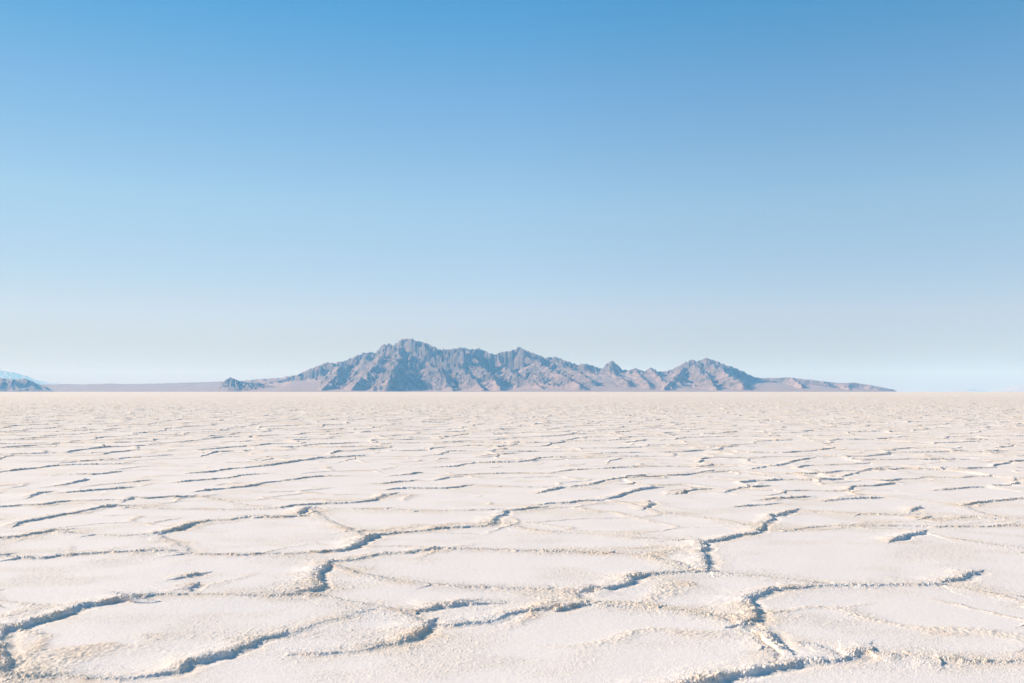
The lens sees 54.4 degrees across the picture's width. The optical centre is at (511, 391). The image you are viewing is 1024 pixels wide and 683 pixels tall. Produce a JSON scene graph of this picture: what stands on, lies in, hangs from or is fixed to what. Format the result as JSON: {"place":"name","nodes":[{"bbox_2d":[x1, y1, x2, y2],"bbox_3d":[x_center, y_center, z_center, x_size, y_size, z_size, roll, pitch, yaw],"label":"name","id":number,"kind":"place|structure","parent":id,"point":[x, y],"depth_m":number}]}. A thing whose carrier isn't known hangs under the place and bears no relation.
{"place":"outdoors","nodes":[
{"label":"outdoors","id":0,"kind":"place"},
{"bbox_2d":[0,378,53,391],"bbox_3d":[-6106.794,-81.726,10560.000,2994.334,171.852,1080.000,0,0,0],"label":"dark hill","id":1,"kind":"structure","parent":0,"point":[17,385],"depth_m":10381.92},
{"bbox_2d":[0,371,58,384],"bbox_3d":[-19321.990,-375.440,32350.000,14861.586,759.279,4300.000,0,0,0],"label":"distant hill","id":2,"kind":"structure","parent":0,"point":[8,375],"depth_m":32822.27},
{"bbox_2d":[39,378,279,391],"bbox_3d":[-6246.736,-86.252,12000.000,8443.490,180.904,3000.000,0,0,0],"label":"alluvial slope","id":3,"kind":"structure","parent":0,"point":[189,387],"depth_m":11613.57},
{"bbox_2d":[217,377,274,391],"bbox_3d":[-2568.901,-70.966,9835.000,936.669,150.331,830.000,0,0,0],"label":"rocky knoll","id":4,"kind":"structure","parent":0,"point":[230,384],"depth_m":9793.21},
{"bbox_2d":[0,392,1023,682],"bbox_3d":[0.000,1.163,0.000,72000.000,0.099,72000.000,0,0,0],"label":"salt flat","id":5,"kind":"structure","parent":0,"point":[510,536],"depth_m":8.17},
{"bbox_2d":[0,0,1023,391],"label":"sky","id":6,"kind":"structure","parent":0,"point":[192,191]},
{"bbox_2d":[241,338,896,391],"bbox_3d":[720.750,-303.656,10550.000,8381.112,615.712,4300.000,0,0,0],"label":"mountain range","id":7,"kind":"structure","parent":0,"point":[407,365],"depth_m":10121.20},
{"bbox_2d":[953,389,986,391],"bbox_3d":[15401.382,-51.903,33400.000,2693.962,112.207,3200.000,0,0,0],"label":"distant hill","id":8,"kind":"structure","parent":0,"point":[969,390],"depth_m":32903.15},
{"bbox_2d":[993,385,1023,391],"bbox_3d":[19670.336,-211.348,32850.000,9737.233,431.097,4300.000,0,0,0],"label":"distant hill","id":9,"kind":"structure","parent":0,"point":[1018,388],"depth_m":32831.53}
]}

